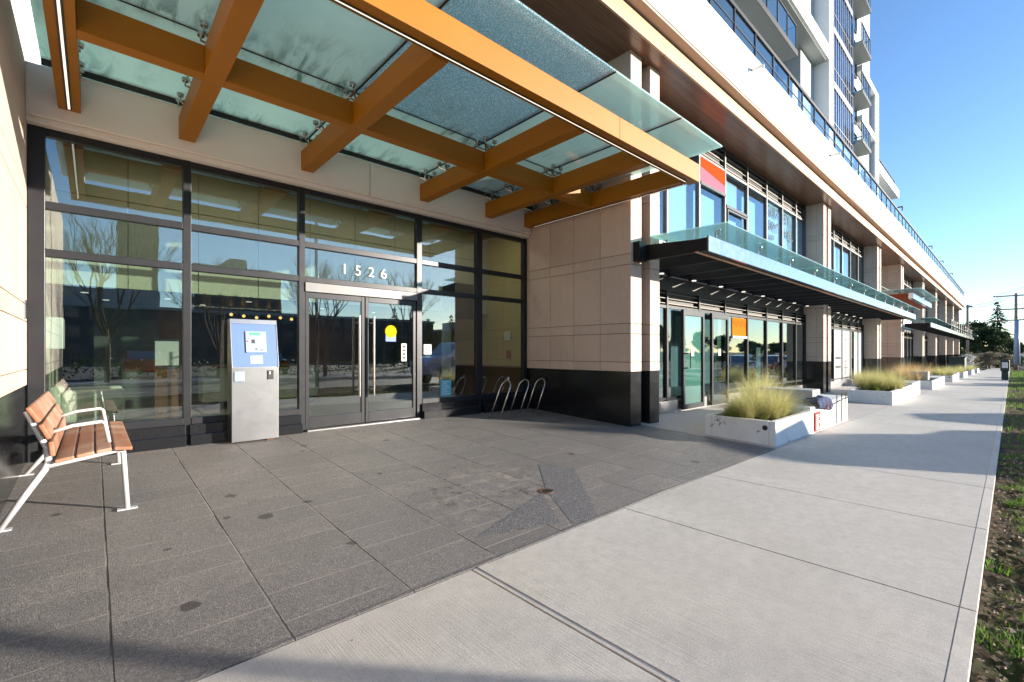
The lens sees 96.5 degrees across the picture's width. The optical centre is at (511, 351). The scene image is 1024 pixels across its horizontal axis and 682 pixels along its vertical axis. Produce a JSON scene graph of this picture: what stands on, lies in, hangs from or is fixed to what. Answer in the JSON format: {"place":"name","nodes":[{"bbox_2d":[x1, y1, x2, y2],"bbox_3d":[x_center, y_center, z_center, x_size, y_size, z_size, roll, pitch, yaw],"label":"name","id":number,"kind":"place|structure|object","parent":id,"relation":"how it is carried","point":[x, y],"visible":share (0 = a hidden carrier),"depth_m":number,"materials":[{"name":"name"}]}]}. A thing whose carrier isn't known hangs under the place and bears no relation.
{"place":"outdoors","nodes":[
{"label":"outdoors","id":0,"kind":"place"},
{"bbox_2d":[49,383,124,422],"bbox_3d":[-5.545,0.765,5.986,0.700,0.690,0.760,0,0,-42],"label":"lobby armchair","id":1,"kind":"object","parent":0,"point":[110,400],"visible":0.69,"depth_m":5.74,"materials":[{"name":"green leather"}]},
{"bbox_2d":[153,339,179,419],"bbox_3d":[-5.472,0.455,7.239,0.340,1.310,0.130,0,0,-42],"label":"notice stand","id":2,"kind":"object","parent":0,"point":[166,360],"visible":0.88,"depth_m":7.20,"materials":[{"name":"black"}]},
{"bbox_2d":[195,363,320,409],"bbox_3d":[-5.173,0.690,9.431,2.200,0.840,0.600,0,0,-42],"label":"reception counter","id":3,"kind":"object","parent":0,"point":[212,387],"visible":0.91,"depth_m":8.80,"materials":[{"name":"grey wood"}]},
{"bbox_2d":[0,408,775,681],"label":"plaza paving","id":4,"kind":"structure","parent":0,"point":[200,562],"depth_m":3.23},
{"bbox_2d":[0,391,137,531],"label":"park bench","id":5,"kind":"object","parent":4,"relation":"on","point":[52,426],"visible":1,"depth_m":3.48,"materials":[{"name":"paint"}]},
{"bbox_2d":[227,319,278,442],"bbox_3d":[-3.289,0.365,5.816,0.530,1.541,0.258,0,0,-42],"label":"intercom kiosk","id":6,"kind":"object","parent":4,"relation":"on","point":[252,383],"visible":1,"depth_m":5.72,"materials":[{"name":"metal"}]},
{"bbox_2d":[488,377,510,418],"bbox_3d":[-0.190,0.812,8.075,0.358,0.704,0.324,0,0,-42],"label":"bike rack","id":7,"kind":"object","parent":4,"relation":"on","point":[505,399],"visible":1,"depth_m":8.08,"materials":[{"name":"metal"}]},
{"bbox_2d":[508,379,528,415],"bbox_3d":[0.137,0.841,8.435,0.346,0.654,0.324,0,0,-42],"label":"bike rack","id":8,"kind":"object","parent":4,"relation":"on","point":[515,397],"visible":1,"depth_m":8.45,"materials":[{"name":"metal"}]},
{"bbox_2d":[525,378,545,413],"bbox_3d":[0.465,0.845,8.802,0.346,0.654,0.324,0,0,-42],"label":"bike rack","id":9,"kind":"object","parent":4,"relation":"on","point":[540,396],"visible":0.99,"depth_m":8.81,"materials":[{"name":"metal"}]},
{"bbox_2d":[539,488,553,493],"bbox_3d":[0.312,1.273,4.162,0.150,0.019,0.150,0,0,-42],"label":"floor drain","id":10,"kind":"object","parent":4,"relation":"on","point":[546,491],"visible":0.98,"depth_m":4.13,"materials":[{"name":"metal"}]},
{"bbox_2d":[477,465,694,536],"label":"paving repair","id":11,"kind":"structure","parent":4,"relation":"on","point":[569,496],"depth_m":3.79,"materials":[{"name":"grey concrete"}]},
{"bbox_2d":[26,352,1023,459],"bbox_3d":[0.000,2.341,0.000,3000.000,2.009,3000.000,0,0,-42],"label":"ground","id":12,"kind":"structure","parent":0,"point":[719,368],"depth_m":80.61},
{"bbox_2d":[0,0,965,513],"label":"podium building","id":13,"kind":"structure","parent":12,"relation":"on","point":[132,226],"depth_m":8.24,"materials":[{"name":"stone"}]},
{"bbox_2d":[46,317,64,348],"bbox_3d":[-5.365,-0.210,5.324,0.208,0.360,0.400,0,0,-42],"label":"wall box","id":14,"kind":"object","parent":13,"relation":"attached to","point":[55,332],"visible":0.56,"depth_m":5.21,"materials":[{"name":"white paint"}]},
{"bbox_2d":[305,292,364,428],"bbox_3d":[-2.572,0.125,6.718,0.875,1.930,0.156,0,0,-42],"label":"entrance door","id":15,"kind":"structure","parent":13,"relation":"in","point":[355,417],"depth_m":6.77,"materials":[{"name":"grey glass"}]},
{"bbox_2d":[30,0,721,227],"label":"entrance canopy","id":16,"kind":"object","parent":13,"relation":"attached to","point":[509,106],"visible":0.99,"depth_m":4.77,"materials":[{"name":"brown paint"}]},
{"bbox_2d":[365,297,415,421],"bbox_3d":[-1.913,0.125,7.320,0.880,1.930,0.156,0,0,-42],"label":"entrance door","id":17,"kind":"structure","parent":13,"relation":"in","point":[390,331],"depth_m":7.31,"materials":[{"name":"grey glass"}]},
{"bbox_2d":[383,314,423,399],"bbox_3d":[-2.547,0.125,10.783,1.000,1.970,0.150,0,0,-42],"label":"dark inner door","id":18,"kind":"structure","parent":13,"relation":"in","point":[397,374],"depth_m":10.60,"materials":[{"name":"black glass"}]},
{"bbox_2d":[442,320,450,376],"bbox_3d":[-1.443,-0.065,10.079,0.240,1.230,0.020,0,0,-42],"label":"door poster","id":19,"kind":"object","parent":13,"relation":"attached to","point":[446,348],"depth_m":10.07,"materials":[{"name":"paper"}]},
{"bbox_2d":[442,282,473,319],"bbox_3d":[-1.157,-1.075,9.819,0.650,0.750,0.250,0,0,-42],"label":"ceiling screen","id":20,"kind":"object","parent":13,"relation":"attached to","point":[457,308],"visible":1,"depth_m":9.68,"materials":[{"name":"black"}]},
{"bbox_2d":[504,331,510,339],"bbox_3d":[-0.097,-0.350,10.349,0.030,0.200,0.200,0,0,-42],"label":"wall notice","id":21,"kind":"object","parent":13,"relation":"attached to","point":[507,335],"depth_m":10.33,"materials":[{"name":"white paper"}]},
{"bbox_2d":[681,309,704,409],"bbox_3d":[3.982,0.170,9.951,0.970,2.120,0.134,0,0,-42],"label":"shop door","id":22,"kind":"structure","parent":13,"relation":"in","point":[692,322],"depth_m":9.98,"materials":[{"name":"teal glass"}]},
{"bbox_2d":[710,313,730,404],"bbox_3d":[4.967,0.178,10.852,0.920,2.137,0.134,0,0,-42],"label":"shop door","id":23,"kind":"structure","parent":13,"relation":"in","point":[713,316],"depth_m":10.81,"materials":[{"name":"white metal"}]},
{"bbox_2d":[659,147,805,271],"bbox_3d":[6.160,-3.655,12.170,10.580,2.670,0.120,0,0,-42],"label":"upper window frame","id":24,"kind":"structure","parent":13,"relation":"in","point":[732,170],"depth_m":12.51,"materials":[{"name":"grey metal"}]},
{"bbox_2d":[633,229,919,319],"bbox_3d":[10.510,-1.753,14.822,22.280,0.506,1.840,0,0,-42],"label":"shop canopy","id":25,"kind":"object","parent":13,"relation":"attached to","point":[710,260],"visible":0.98,"depth_m":9.98,"materials":[{"name":"black metal"}]},
{"bbox_2d":[831,224,863,283],"bbox_3d":[13.759,-3.655,19.123,8.180,2.670,0.120,0,0,-42],"label":"upper window frame","id":26,"kind":"structure","parent":13,"relation":"in","point":[838,237],"depth_m":19.82,"materials":[{"name":"grey metal"}]},
{"bbox_2d":[904,276,912,312],"bbox_3d":[25.637,-3.655,29.992,8.480,2.670,0.120,0,0,-42],"label":"upper window frame","id":27,"kind":"structure","parent":13,"relation":"in","point":[908,283],"depth_m":31.51,"materials":[{"name":"grey metal"}]},
{"bbox_2d":[881,287,939,308],"bbox_3d":[21.258,-2.723,24.467,8.000,0.465,1.800,0,0,-42],"label":"entrance canopy","id":28,"kind":"object","parent":13,"relation":"attached to","point":[919,298],"visible":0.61,"depth_m":22.75,"materials":[{"name":"silver metal"}]},
{"bbox_2d":[924,308,927,317],"bbox_3d":[32.166,-3.655,35.966,7.380,2.670,0.120,0,0,-42],"label":"upper window frame","id":29,"kind":"structure","parent":13,"relation":"in","point":[925,310],"depth_m":38.32,"materials":[{"name":"grey metal"}]},
{"bbox_2d":[905,317,974,339],"bbox_3d":[40.336,-1.920,41.761,46.100,1.040,1.320,0,0,-42],"label":"shop canopy","id":30,"kind":"object","parent":13,"relation":"attached to","point":[933,325],"visible":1,"depth_m":32.30,"materials":[{"name":"silver metal"}]},
{"bbox_2d":[962,354,975,365],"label":"blossom shrub","id":31,"kind":"object","parent":12,"relation":"on","point":[970,358],"visible":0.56,"depth_m":50.64,"materials":[{"name":"grey plant"}]},
{"bbox_2d":[960,324,977,352],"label":"evergreen tree","id":32,"kind":"object","parent":12,"relation":"on","point":[972,328],"visible":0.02,"depth_m":73.20,"materials":[{"name":"green plant"}]},
{"bbox_2d":[966,304,972,353],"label":"utility pole","id":33,"kind":"object","parent":12,"relation":"on","point":[967,326],"visible":0.45,"depth_m":68.66,"materials":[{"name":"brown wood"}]},
{"bbox_2d":[960,352,982,364],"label":"dry shrub","id":34,"kind":"object","parent":12,"relation":"on","point":[975,359],"visible":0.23,"depth_m":58.92,"materials":[{"name":"grey plant"}]},
{"bbox_2d":[960,331,984,362],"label":"evergreen tree","id":35,"kind":"object","parent":12,"relation":"on","point":[974,345],"visible":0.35,"depth_m":69.15,"materials":[{"name":"green plant"}]},
{"bbox_2d":[960,319,994,351],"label":"evergreen tree","id":36,"kind":"object","parent":12,"relation":"on","point":[974,324],"visible":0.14,"depth_m":77.96,"materials":[{"name":"green plant"}]},
{"bbox_2d":[977,351,1003,368],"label":"dry shrub","id":37,"kind":"object","parent":12,"relation":"on","point":[988,361],"visible":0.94,"depth_m":62.05,"materials":[{"name":"brown plant"}]},
{"bbox_2d":[973,326,1010,368],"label":"evergreen tree","id":38,"kind":"object","parent":12,"relation":"on","point":[987,331],"visible":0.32,"depth_m":70.59,"materials":[{"name":"green plant"}]},
{"bbox_2d":[973,302,1023,368],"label":"conifer","id":39,"kind":"object","parent":12,"relation":"on","point":[996,316],"visible":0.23,"depth_m":76.68,"materials":[{"name":"green plant"}]},
{"bbox_2d":[985,332,1013,367],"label":"evergreen tree","id":40,"kind":"object","parent":12,"relation":"on","point":[996,341],"visible":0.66,"depth_m":68.19,"materials":[{"name":"green plant"}]},
{"bbox_2d":[995,353,1012,364],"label":"dry shrub","id":41,"kind":"object","parent":12,"relation":"on","point":[1006,357],"visible":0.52,"depth_m":62.20,"materials":[{"name":"brown plant"}]},
{"bbox_2d":[993,293,1023,369],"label":"utility pole","id":42,"kind":"object","parent":12,"relation":"on","point":[1016,357],"visible":0.94,"depth_m":57.64,"materials":[{"name":"blue wood"}]},
{"bbox_2d":[968,287,1023,334],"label":"overhead wires","id":43,"kind":"object","parent":42,"relation":"attached to","point":[1000,307],"visible":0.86,"depth_m":61.40,"materials":[{"name":"black metal"}]},
{"bbox_2d":[1000,341,1023,368],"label":"evergreen tree","id":44,"kind":"object","parent":12,"relation":"on","point":[1010,346],"visible":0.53,"depth_m":65.96,"materials":[{"name":"green plant"}]},
{"bbox_2d":[196,368,1006,681],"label":"sidewalk","id":45,"kind":"structure","parent":0,"point":[842,552],"depth_m":2.53,"materials":[{"name":"concrete"}]},
{"bbox_2d":[473,563,968,680],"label":"sidewalk joint base","id":46,"kind":"object","parent":45,"relation":"in","point":[585,636],"visible":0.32,"depth_m":2.16,"materials":[{"name":"grey concrete"}]},
{"bbox_2d":[1000,360,1009,379],"bbox_3d":[30.801,1.150,28.550,0.506,1.250,0.400,0,0,-42],"label":"utility pedestal","id":47,"kind":"object","parent":45,"relation":"on","point":[1004,367],"visible":1,"depth_m":28.40,"materials":[{"name":"green plastic"}]},
{"bbox_2d":[706,0,898,202],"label":"residential tower","id":48,"kind":"structure","parent":0,"point":[821,49],"depth_m":24.60,"materials":[{"name":"white glass"}]},
{"bbox_2d":[767,65,778,82],"bbox_3d":[13.107,-13.600,23.027,1.550,2.400,0.120,0,0,-42],"label":"window","id":49,"kind":"structure","parent":48,"relation":"in","point":[776,68],"depth_m":23.42,"materials":[{"name":"blue glass"}]},
{"bbox_2d":[854,132,856,170],"bbox_3d":[21.489,-12.875,28.880,2.300,2.250,0.100,0,0,-42],"label":"window","id":50,"kind":"structure","parent":48,"relation":"in","point":[855,136],"depth_m":29.49,"materials":[{"name":"blue glass"}]},
{"bbox_2d":[854,86,856,124],"bbox_3d":[21.489,-15.825,28.880,2.300,2.250,0.100,0,0,-42],"label":"window","id":51,"kind":"structure","parent":48,"relation":"in","point":[855,112],"depth_m":29.49,"materials":[{"name":"blue glass"}]},
{"bbox_2d":[854,39,856,79],"bbox_3d":[21.489,-18.775,28.880,2.300,2.250,0.100,0,0,-42],"label":"window","id":52,"kind":"structure","parent":48,"relation":"in","point":[855,66],"depth_m":29.49,"materials":[{"name":"blue glass"}]},
{"bbox_2d":[854,15,856,33],"bbox_3d":[21.489,-21.725,28.880,2.300,2.250,0.100,0,0,-42],"label":"window","id":53,"kind":"structure","parent":48,"relation":"in","point":[855,20],"depth_m":29.49,"materials":[{"name":"blue glass"}]},
{"bbox_2d":[641,370,982,448],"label":"shop walkway","id":54,"kind":"structure","parent":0,"point":[691,421],"depth_m":9.00,"materials":[{"name":"concrete"}]},
{"bbox_2d":[705,410,809,446],"bbox_3d":[3.972,1.184,7.352,1.654,0.385,1.015,0,0,-42],"label":"concrete planter","id":55,"kind":"object","parent":54,"relation":"on","point":[780,431],"visible":0.83,"depth_m":6.81,"materials":[{"name":"white paint"}]},
{"bbox_2d":[677,376,832,428],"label":"feather grass","id":56,"kind":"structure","parent":55,"relation":"in","point":[766,406],"depth_m":7.00,"materials":[{"name":"plant"}]},
{"bbox_2d":[722,364,797,404],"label":"feather grass","id":57,"kind":"object","parent":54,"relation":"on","point":[757,384],"depth_m":9.29,"materials":[{"name":"beige plant"}]},
{"bbox_2d":[757,386,848,433],"bbox_3d":[5.541,1.044,8.765,2.510,0.728,1.048,0,0,-42],"label":"concrete bench","id":58,"kind":"object","parent":54,"relation":"on","point":[837,414],"visible":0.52,"depth_m":8.26,"materials":[{"name":"white paint"}]},
{"bbox_2d":[803,395,832,409],"bbox_3d":[5.428,0.921,8.086,0.989,0.299,0.262,0,0,-42],"label":"folded jacket","id":59,"kind":"object","parent":58,"relation":"on","point":[827,404],"visible":0.9,"depth_m":7.95,"materials":[{"name":"purple fabric"}]},
{"bbox_2d":[815,411,820,431],"bbox_3d":[5.208,1.190,7.781,0.330,0.320,0.014,0,0,-42],"label":"red notice","id":60,"kind":"object","parent":58,"relation":"attached to","point":[818,422],"visible":0.99,"depth_m":7.76,"materials":[{"name":"paper"}]},
{"bbox_2d":[848,384,913,404],"bbox_3d":[11.402,1.303,14.032,4.030,0.430,0.990,0,0,-42],"label":"concrete planter","id":61,"kind":"object","parent":54,"relation":"on","point":[885,397],"visible":0.74,"depth_m":12.77,"materials":[{"name":"white paint"}]},
{"bbox_2d":[895,380,919,395],"bbox_3d":[13.634,1.304,16.000,1.880,0.512,0.800,0,0,-42],"label":"concrete bench","id":62,"kind":"object","parent":54,"relation":"on","point":[916,389],"visible":0.23,"depth_m":15.70,"materials":[{"name":"grey concrete"}]},
{"bbox_2d":[912,377,941,389],"bbox_3d":[18.127,1.417,20.186,3.600,0.424,0.990,0,0,-42],"label":"concrete planter","id":63,"kind":"object","parent":54,"relation":"on","point":[932,383],"visible":0.46,"depth_m":18.88,"materials":[{"name":"white paint"}]},
{"bbox_2d":[883,360,946,380],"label":"feather grass","id":64,"kind":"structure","parent":63,"relation":"in","point":[908,370],"depth_m":19.41,"materials":[{"name":"brown plant"}]},
{"bbox_2d":[911,371,944,385],"bbox_3d":[18.946,1.258,20.846,4.700,0.827,0.820,0,0,-42],"label":"concrete bench","id":65,"kind":"object","parent":54,"relation":"on","point":[925,377],"visible":0.42,"depth_m":19.32,"materials":[{"name":"white paint"}]},
{"bbox_2d":[930,373,957,381],"bbox_3d":[25.134,1.536,26.597,3.604,0.424,0.990,0,0,-42],"label":"concrete planter","id":66,"kind":"object","parent":54,"relation":"on","point":[951,378],"visible":0.37,"depth_m":25.24,"materials":[{"name":"white paint"}]},
{"bbox_2d":[924,365,958,375],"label":"feather grass","id":67,"kind":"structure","parent":66,"relation":"in","point":[944,372],"depth_m":26.10,"materials":[{"name":"plant"}]},
{"bbox_2d":[948,357,966,369],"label":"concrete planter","id":68,"kind":"object","parent":54,"relation":"on","point":[955,362],"visible":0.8,"depth_m":42.65,"materials":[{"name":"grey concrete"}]},
{"bbox_2d":[960,371,966,377],"bbox_3d":[31.444,1.643,32.371,3.500,0.423,0.990,0,0,-42],"label":"concrete planter","id":69,"kind":"object","parent":54,"relation":"on","point":[963,374],"visible":0.32,"depth_m":30.95,"materials":[{"name":"white paint"}]},
{"bbox_2d":[942,366,965,372],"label":"feather grass","id":70,"kind":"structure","parent":69,"relation":"in","point":[959,370],"depth_m":32.06,"materials":[{"name":"plant"}]},
{"bbox_2d":[964,369,973,374],"bbox_3d":[38.194,1.757,38.547,3.200,0.420,0.990,0,0,-42],"label":"concrete planter","id":71,"kind":"object","parent":54,"relation":"on","point":[970,372],"visible":0.37,"depth_m":37.25,"materials":[{"name":"white paint"}]},
{"bbox_2d":[951,364,973,369],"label":"feather grass","id":72,"kind":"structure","parent":71,"relation":"in","point":[967,368],"depth_m":38.30,"materials":[{"name":"plant"}]},
{"bbox_2d":[717,0,1023,351],"label":"sky","id":73,"kind":"structure","parent":0,"point":[947,76],"materials":[{"name":"blue"}]},
{"bbox_2d":[838,365,920,390],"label":"feather grass","id":74,"kind":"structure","parent":0,"point":[878,382],"depth_m":13.43,"materials":[{"name":"plant"}]},
{"bbox_2d":[945,371,1009,681],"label":"sidewalk edge","id":75,"kind":"object","parent":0,"point":[959,667],"visible":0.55,"depth_m":2.52,"materials":[{"name":"concrete"}]},
{"bbox_2d":[970,369,1023,681],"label":"verge soil","id":76,"kind":"structure","parent":0,"point":[990,579],"depth_m":2.77,"materials":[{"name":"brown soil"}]},
{"bbox_2d":[976,449,1023,681],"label":"verge debris","id":77,"kind":"object","parent":76,"relation":"on","point":[1004,642],"visible":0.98,"depth_m":2.57,"materials":[{"name":"soil"}]},
{"bbox_2d":[1006,553,1023,559],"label":"fallen stick","id":78,"kind":"object","parent":76,"relation":"on","point":[1014,556],"visible":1,"depth_m":2.90,"materials":[{"name":"brown wood"}]}
]}

